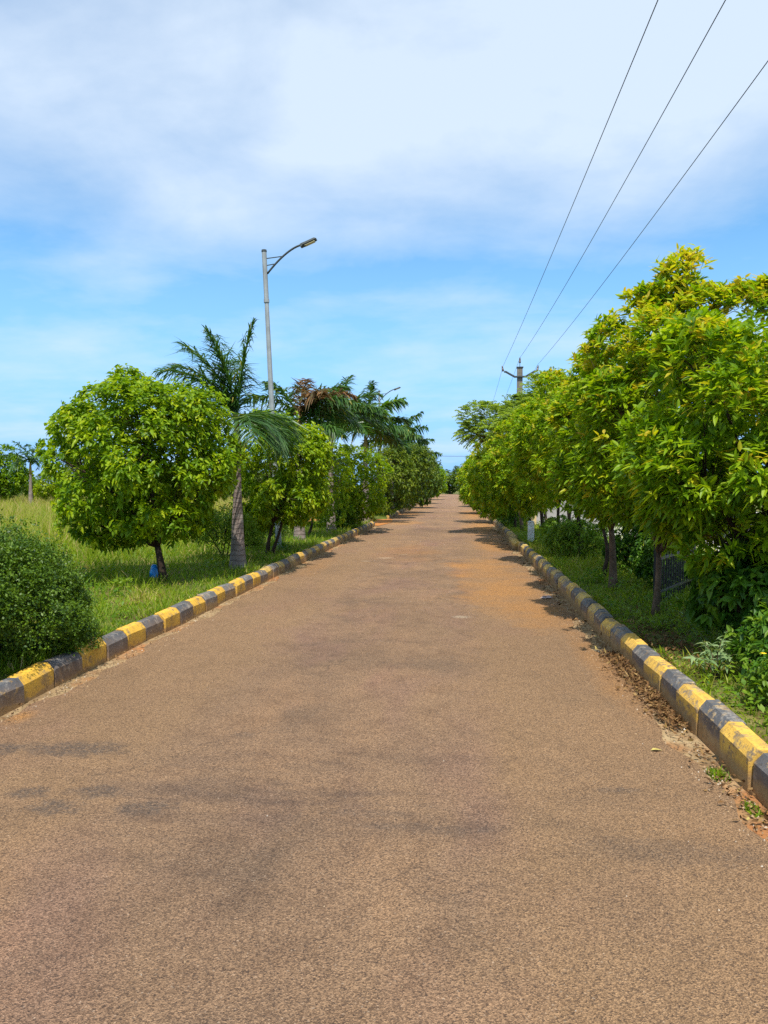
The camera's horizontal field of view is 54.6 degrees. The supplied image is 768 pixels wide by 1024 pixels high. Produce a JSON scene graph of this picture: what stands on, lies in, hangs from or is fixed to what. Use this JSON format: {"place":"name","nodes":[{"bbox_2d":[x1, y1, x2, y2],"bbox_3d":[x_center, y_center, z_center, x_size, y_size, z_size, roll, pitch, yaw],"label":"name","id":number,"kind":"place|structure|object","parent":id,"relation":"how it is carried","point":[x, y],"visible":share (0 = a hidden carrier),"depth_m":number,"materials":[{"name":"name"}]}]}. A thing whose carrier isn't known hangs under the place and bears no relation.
{"place":"outdoors","nodes":[
{"label":"outdoors","id":0,"kind":"place"},
{"bbox_2d":[314,519,392,525],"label":"dirt track","id":1,"kind":"structure","parent":0,"point":[381,522],"depth_m":32.88,"materials":[{"name":"red soil"}]},
{"bbox_2d":[0,494,767,1023],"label":"road","id":2,"kind":"structure","parent":0,"point":[230,758],"depth_m":3.48,"materials":[{"name":"brown asphalt"}]},
{"bbox_2d":[0,532,767,1020],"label":"gravel","id":3,"kind":"structure","parent":2,"relation":"on","point":[536,692],"depth_m":5.19,"materials":[{"name":"brown gravel"}]},
{"bbox_2d":[508,548,767,827],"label":"fallen leaves","id":4,"kind":"object","parent":2,"relation":"on","point":[672,719],"depth_m":5.48,"materials":[{"name":"brown plant"}]},
{"bbox_2d":[0,486,767,743],"bbox_3d":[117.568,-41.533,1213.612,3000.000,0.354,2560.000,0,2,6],"label":"ground","id":5,"kind":"structure","parent":0,"point":[658,637],"depth_m":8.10,"materials":[{"name":"green plant"}]},
{"bbox_2d":[0,444,38,501],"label":"distant tree","id":6,"kind":"object","parent":5,"relation":"on","point":[16,481],"visible":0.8,"depth_m":52.43,"materials":[{"name":"green plant"}]},
{"bbox_2d":[2,438,57,504],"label":"royal palm","id":7,"kind":"object","parent":5,"relation":"on","point":[32,460],"visible":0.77,"depth_m":47.79,"materials":[{"name":"green plant"}]},
{"bbox_2d":[24,473,75,501],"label":"distant tree","id":8,"kind":"object","parent":5,"relation":"on","point":[48,490],"visible":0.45,"depth_m":48.31,"materials":[{"name":"green plant"}]},
{"bbox_2d":[0,508,104,661],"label":"roadside bush","id":9,"kind":"object","parent":5,"relation":"on","point":[35,580],"visible":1,"depth_m":6.15,"materials":[{"name":"green plant"}]},
{"bbox_2d":[62,448,103,499],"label":"distant tree","id":10,"kind":"object","parent":5,"relation":"on","point":[68,469],"visible":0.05,"depth_m":56.02,"materials":[{"name":"green plant"}]},
{"bbox_2d":[34,363,248,581],"bbox_3d":[-3.621,-0.518,11.369,3.026,3.443,3.058,-2,3,-41],"label":"leafy tree","id":11,"kind":"object","parent":5,"relation":"on","point":[120,480],"visible":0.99,"depth_m":10.73,"materials":[{"name":"green plant"}]},
{"bbox_2d":[149,564,157,577],"bbox_3d":[-3.528,0.907,11.428,0.150,0.202,0.173,-1,2,-24],"label":"plastic bag","id":12,"kind":"object","parent":5,"relation":"on","point":[153,570],"visible":0.81,"depth_m":11.37,"materials":[{"name":"blue plastic"}]},
{"bbox_2d":[6,476,340,497],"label":"treeline","id":13,"kind":"object","parent":5,"relation":"on","point":[21,493],"visible":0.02,"depth_m":75.08,"materials":[{"name":"green plant"}]},
{"bbox_2d":[0,493,401,679],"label":"meadow grass","id":14,"kind":"structure","parent":5,"relation":"on","point":[39,510],"depth_m":13.06,"materials":[{"name":"green plant"}]},
{"bbox_2d":[0,496,434,716],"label":"kerb","id":15,"kind":"structure","parent":5,"relation":"on","point":[29,683],"depth_m":7.46,"materials":[{"name":"black paint"}]},
{"bbox_2d":[190,500,264,559],"bbox_3d":[-3.139,0.375,14.700,1.602,1.272,1.264,-1,2,-16],"label":"wild shrub","id":16,"kind":"object","parent":5,"relation":"on","point":[248,521],"visible":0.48,"depth_m":14.66,"materials":[{"name":"green plant"}]},
{"bbox_2d":[150,317,309,569],"bbox_3d":[-2.718,-1.141,13.031,2.782,4.506,2.788,0,2,6],"label":"royal palm","id":17,"kind":"object","parent":5,"relation":"on","point":[277,430],"visible":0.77,"depth_m":12.97,"materials":[{"name":"green plant"}]},
{"bbox_2d":[217,461,269,500],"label":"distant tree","id":18,"kind":"object","parent":5,"relation":"on","point":[244,491],"visible":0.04,"depth_m":55.78,"materials":[{"name":"green plant"}]},
{"bbox_2d":[244,510,291,543],"bbox_3d":[-3.067,0.355,17.929,1.514,1.103,1.374,2,3,44],"label":"wild shrub","id":19,"kind":"object","parent":5,"relation":"on","point":[282,530],"visible":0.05,"depth_m":17.79,"materials":[{"name":"green plant"}]},
{"bbox_2d":[230,408,333,554],"bbox_3d":[-2.187,-0.588,16.006,2.241,3.279,2.458,0,2,6],"label":"leafy tree","id":20,"kind":"object","parent":5,"relation":"on","point":[266,501],"visible":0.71,"depth_m":15.61,"materials":[{"name":"green plant"}]},
{"bbox_2d":[251,460,323,498],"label":"distant tree","id":21,"kind":"object","parent":5,"relation":"on","point":[258,472],"visible":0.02,"depth_m":50.43,"materials":[{"name":"green plant"}]},
{"bbox_2d":[261,237,316,546],"bbox_3d":[-2.193,-2.622,17.292,1.298,7.363,0.340,0,2,6],"label":"street lamp","id":22,"kind":"object","parent":5,"relation":"on","point":[267,316],"visible":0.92,"depth_m":17.24,"materials":[{"name":"metal"}]},
{"bbox_2d":[239,378,365,540],"bbox_3d":[-2.137,-1.417,19.878,3.412,4.552,2.492,1,2,16],"label":"royal palm","id":23,"kind":"object","parent":5,"relation":"on","point":[313,400],"visible":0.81,"depth_m":19.58,"materials":[{"name":"green plant"}]},
{"bbox_2d":[287,442,355,535],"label":"leafy tree","id":24,"kind":"object","parent":5,"relation":"on","point":[343,477],"visible":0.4,"depth_m":21.72,"materials":[{"name":"green plant"}]},
{"bbox_2d":[287,375,392,531],"bbox_3d":[-1.711,-1.853,23.468,4.011,5.155,2.916,0,2,6],"label":"royal palm","id":25,"kind":"object","parent":5,"relation":"on","point":[373,415],"visible":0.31,"depth_m":23.36,"materials":[{"name":"green plant"}]},
{"bbox_2d":[317,503,362,528],"bbox_3d":[-1.545,0.150,25.195,1.699,1.060,2.549,0,2,6],"label":"wild shrub","id":26,"kind":"object","parent":5,"relation":"on","point":[347,521],"visible":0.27,"depth_m":24.71,"materials":[{"name":"green plant"}]},
{"bbox_2d":[314,444,394,527],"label":"leafy tree","id":27,"kind":"object","parent":5,"relation":"on","point":[357,494],"visible":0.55,"depth_m":25.04,"materials":[{"name":"green plant"}]},
{"bbox_2d":[326,380,414,522],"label":"royal palm","id":28,"kind":"object","parent":5,"relation":"on","point":[389,438],"visible":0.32,"depth_m":30.88,"materials":[{"name":"green plant"}]},
{"bbox_2d":[0,496,767,840],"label":"gutter","id":29,"kind":"object","parent":5,"relation":"on","point":[666,738],"visible":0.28,"depth_m":5.95,"materials":[{"name":"soil"}]},
{"bbox_2d":[2,536,354,720],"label":"fallen leaves","id":30,"kind":"object","parent":29,"relation":"on","point":[156,638],"visible":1,"depth_m":7.51,"materials":[{"name":"brown plant"}]},
{"bbox_2d":[706,766,730,782],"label":"grass tuft","id":31,"kind":"object","parent":29,"relation":"on","point":[712,772],"visible":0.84,"depth_m":4.11,"materials":[{"name":"green plant"}]},
{"bbox_2d":[739,798,763,822],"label":"grass tuft","id":32,"kind":"object","parent":29,"relation":"on","point":[756,815],"visible":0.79,"depth_m":3.65,"materials":[{"name":"green plant"}]},
{"bbox_2d":[358,443,416,515],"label":"leafy tree","id":33,"kind":"object","parent":5,"relation":"on","point":[399,477],"visible":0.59,"depth_m":35.92,"materials":[{"name":"green plant"}]},
{"bbox_2d":[378,387,400,476],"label":"street lamp","id":34,"kind":"object","parent":5,"relation":"on","point":[384,395],"visible":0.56,"depth_m":42.75,"materials":[{"name":"metal"}]},
{"bbox_2d":[360,411,429,515],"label":"royal palm","id":35,"kind":"object","parent":5,"relation":"on","point":[419,438],"visible":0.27,"depth_m":37.74,"materials":[{"name":"green plant"}]},
{"bbox_2d":[382,443,436,510],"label":"leafy tree","id":36,"kind":"object","parent":5,"relation":"on","point":[419,462],"visible":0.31,"depth_m":42.26,"materials":[{"name":"green plant"}]},
{"bbox_2d":[406,433,435,508],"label":"royal palm","id":37,"kind":"object","parent":5,"relation":"on","point":[431,440],"visible":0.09,"depth_m":51.58,"materials":[{"name":"green plant"}]},
{"bbox_2d":[408,442,442,501],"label":"royal palm","id":38,"kind":"object","parent":5,"relation":"on","point":[435,453],"visible":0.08,"depth_m":65.56,"materials":[{"name":"green plant"}]},
{"bbox_2d":[411,455,440,506],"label":"leafy tree","id":39,"kind":"object","parent":5,"relation":"on","point":[428,491],"visible":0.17,"depth_m":52.14,"materials":[{"name":"green plant"}]},
{"bbox_2d":[423,459,445,497],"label":"leafy tree","id":40,"kind":"object","parent":5,"relation":"on","point":[440,481],"visible":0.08,"depth_m":65.84,"materials":[{"name":"green plant"}]},
{"bbox_2d":[430,464,448,498],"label":"leafy tree","id":41,"kind":"object","parent":5,"relation":"on","point":[443,474],"visible":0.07,"depth_m":83.26,"materials":[{"name":"green plant"}]},
{"bbox_2d":[432,470,448,495],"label":"leafy tree","id":42,"kind":"object","parent":5,"relation":"on","point":[443,490],"visible":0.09,"depth_m":105.33,"materials":[{"name":"green plant"}]},
{"bbox_2d":[445,469,459,493],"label":"distant tree","id":43,"kind":"object","parent":5,"relation":"on","point":[451,484],"visible":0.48,"depth_m":140.56,"materials":[{"name":"green plant"}]},
{"bbox_2d":[451,465,462,484],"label":"distant tree","id":44,"kind":"object","parent":5,"relation":"on","point":[455,468],"visible":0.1,"depth_m":148.15,"materials":[{"name":"green plant"}]},
{"bbox_2d":[458,455,483,510],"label":"mango tree","id":45,"kind":"object","parent":5,"relation":"on","point":[474,507],"visible":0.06,"depth_m":41.73,"materials":[{"name":"green plant"}]},
{"bbox_2d":[455,448,492,519],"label":"mango tree","id":46,"kind":"object","parent":5,"relation":"on","point":[464,488],"visible":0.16,"depth_m":31.92,"materials":[{"name":"green plant"}]},
{"bbox_2d":[451,394,523,531],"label":"feathery tree","id":47,"kind":"object","parent":5,"relation":"on","point":[475,429],"visible":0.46,"depth_m":23.70,"materials":[{"name":"green plant"}]},
{"bbox_2d":[462,437,518,526],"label":"mango tree","id":48,"kind":"object","parent":5,"relation":"on","point":[476,487],"visible":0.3,"depth_m":25.77,"materials":[{"name":"green plant"}]},
{"bbox_2d":[478,432,538,536],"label":"mango tree","id":49,"kind":"object","parent":5,"relation":"on","point":[496,500],"visible":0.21,"depth_m":20.39,"materials":[{"name":"green plant"}]},
{"bbox_2d":[494,508,527,525],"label":"verge shrub","id":50,"kind":"object","parent":5,"relation":"on","point":[510,518],"visible":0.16,"depth_m":26.79,"materials":[{"name":"green plant"}]},
{"bbox_2d":[482,391,546,520],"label":"feathery tree","id":51,"kind":"object","parent":5,"relation":"on","point":[504,412],"visible":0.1,"depth_m":21.76,"materials":[{"name":"green plant"}]},
{"bbox_2d":[502,358,538,392],"bbox_3d":[6.890,-3.768,37.847,1.859,8.130,0.387,0,2,6],"label":"power pole","id":52,"kind":"object","parent":5,"relation":"on","point":[519,376],"visible":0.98,"depth_m":37.66,"materials":[{"name":"concrete"}]},
{"bbox_2d":[486,0,657,420],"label":"power line","id":53,"kind":"object","parent":52,"relation":"attached to","point":[593,155],"visible":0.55,"depth_m":12.29,"materials":[{"name":"metal"}]},
{"bbox_2d":[503,0,725,401],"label":"power line","id":54,"kind":"object","parent":52,"relation":"attached to","point":[641,151],"visible":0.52,"depth_m":12.40,"materials":[{"name":"metal"}]},
{"bbox_2d":[525,61,767,389],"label":"power line","id":55,"kind":"object","parent":52,"relation":"attached to","point":[675,186],"visible":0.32,"depth_m":13.30,"materials":[{"name":"metal"}]},
{"bbox_2d":[486,419,563,524],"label":"mango tree","id":56,"kind":"object","parent":5,"relation":"on","point":[504,487],"visible":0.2,"depth_m":19.39,"materials":[{"name":"green plant"}]},
{"bbox_2d":[528,521,533,540],"bbox_3d":[3.798,0.559,19.232,0.165,0.660,0.165,0,2,6],"label":"marker post","id":57,"kind":"object","parent":5,"relation":"on","point":[531,529],"visible":0.78,"depth_m":19.15,"materials":[{"name":"concrete"}]},
{"bbox_2d":[503,394,571,523],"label":"mango tree","id":58,"kind":"object","parent":5,"relation":"on","point":[520,492],"visible":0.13,"depth_m":17.49,"materials":[{"name":"green plant"}]},
{"bbox_2d":[505,368,583,559],"bbox_3d":[3.597,-0.853,14.449,2.479,3.863,2.443,0,2,6],"label":"mango tree","id":59,"kind":"object","parent":5,"relation":"on","point":[537,467],"visible":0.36,"depth_m":14.41,"materials":[{"name":"green plant"}]},
{"bbox_2d":[510,366,583,520],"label":"feathery tree","id":60,"kind":"object","parent":5,"relation":"on","point":[534,377],"visible":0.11,"depth_m":18.37,"materials":[{"name":"green plant"}]},
{"bbox_2d":[536,514,588,549],"bbox_3d":[4.185,0.487,17.454,1.336,0.910,2.391,0,2,6],"label":"verge shrub","id":61,"kind":"object","parent":5,"relation":"on","point":[550,520],"visible":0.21,"depth_m":17.20,"materials":[{"name":"green plant"}]},
{"bbox_2d":[540,516,608,558],"bbox_3d":[3.888,0.542,14.998,1.483,0.951,2.333,0,2,6],"label":"verge shrub","id":62,"kind":"object","parent":5,"relation":"on","point":[568,536],"visible":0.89,"depth_m":14.67,"materials":[{"name":"green plant"}]},
{"bbox_2d":[536,500,618,524],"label":"compound wall","id":63,"kind":"structure","parent":5,"relation":"on","point":[550,514],"depth_m":26.95,"materials":[{"name":"white paint"}]},
{"bbox_2d":[544,360,654,589],"bbox_3d":[3.161,-0.431,10.521,1.823,3.306,1.996,0,2,6],"label":"mango tree","id":64,"kind":"object","parent":5,"relation":"on","point":[563,441],"visible":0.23,"depth_m":10.44,"materials":[{"name":"green plant"}]},
{"bbox_2d":[542,344,658,576],"bbox_3d":[3.613,-0.787,12.007,2.015,3.927,2.264,0,2,6],"label":"mango tree","id":65,"kind":"object","parent":5,"relation":"on","point":[573,377],"visible":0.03,"depth_m":11.97,"materials":[{"name":"green plant"}]},
{"bbox_2d":[487,514,767,808],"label":"kerb","id":66,"kind":"structure","parent":5,"relation":"on","point":[729,737],"depth_m":5.20,"materials":[{"name":"yellow paint"}]},
{"bbox_2d":[601,521,653,571],"bbox_3d":[4.300,0.606,12.466,1.228,0.986,1.630,0,2,6],"label":"verge shrub","id":67,"kind":"object","parent":5,"relation":"on","point":[627,545],"visible":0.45,"depth_m":12.23,"materials":[{"name":"green plant"}]},
{"bbox_2d":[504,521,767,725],"bbox_3d":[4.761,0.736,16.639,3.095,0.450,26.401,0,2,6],"label":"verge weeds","id":68,"kind":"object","parent":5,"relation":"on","point":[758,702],"visible":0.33,"depth_m":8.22,"materials":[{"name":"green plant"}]},
{"bbox_2d":[554,243,767,615],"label":"mango tree","id":69,"kind":"object","parent":5,"relation":"on","point":[604,389],"visible":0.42,"depth_m":8.03,"materials":[{"name":"green plant"}]},
{"bbox_2d":[633,544,700,589],"bbox_3d":[4.141,0.776,10.694,1.075,0.791,1.239,0,2,6],"label":"verge shrub","id":70,"kind":"object","parent":5,"relation":"on","point":[643,570],"visible":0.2,"depth_m":10.64,"materials":[{"name":"green plant"}]},
{"bbox_2d":[653,545,695,601],"bbox_3d":[3.842,0.599,9.777,0.060,1.150,1.954,1,2,35],"label":"iron railing","id":71,"kind":"object","parent":5,"relation":"on","point":[687,582],"visible":0.38,"depth_m":9.57,"materials":[{"name":"grey metal"}]},
{"bbox_2d":[593,304,767,589],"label":"mango tree","id":72,"kind":"object","parent":5,"relation":"on","point":[676,496],"visible":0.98,"depth_m":6.16,"materials":[{"name":"green plant"}]},
{"bbox_2d":[613,605,747,698],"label":"weeds","id":73,"kind":"object","parent":5,"relation":"on","point":[649,642],"visible":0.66,"depth_m":6.82,"materials":[{"name":"green plant"}]},
{"bbox_2d":[683,630,736,677],"bbox_3d":[2.571,1.100,5.707,0.485,0.371,0.532,2,3,38],"label":"pale weed","id":74,"kind":"object","parent":5,"relation":"on","point":[723,657],"visible":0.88,"depth_m":5.67,"materials":[{"name":"green plant"}]},
{"bbox_2d":[674,534,767,638],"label":"verge shrub","id":75,"kind":"object","parent":5,"relation":"on","point":[720,599],"visible":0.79,"depth_m":6.30,"materials":[{"name":"green plant"}]},
{"bbox_2d":[724,611,767,678],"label":"verge shrub","id":76,"kind":"object","parent":5,"relation":"on","point":[750,642],"visible":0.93,"depth_m":5.49,"materials":[{"name":"green plant"}]},
{"bbox_2d":[746,654,767,704],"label":"verge shrub","id":77,"kind":"object","parent":5,"relation":"on","point":[760,668],"visible":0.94,"depth_m":4.89,"materials":[{"name":"green plant"}]},
{"bbox_2d":[0,0,767,484],"label":"sky","id":78,"kind":"structure","parent":0,"point":[436,156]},
{"bbox_2d":[591,527,719,550],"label":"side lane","id":79,"kind":"structure","parent":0,"point":[643,542],"depth_m":21.63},
{"bbox_2d":[739,652,766,694],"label":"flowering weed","id":80,"kind":"object","parent":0,"point":[744,671],"visible":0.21,"depth_m":5.16,"materials":[{"name":"green plant"}]}
]}

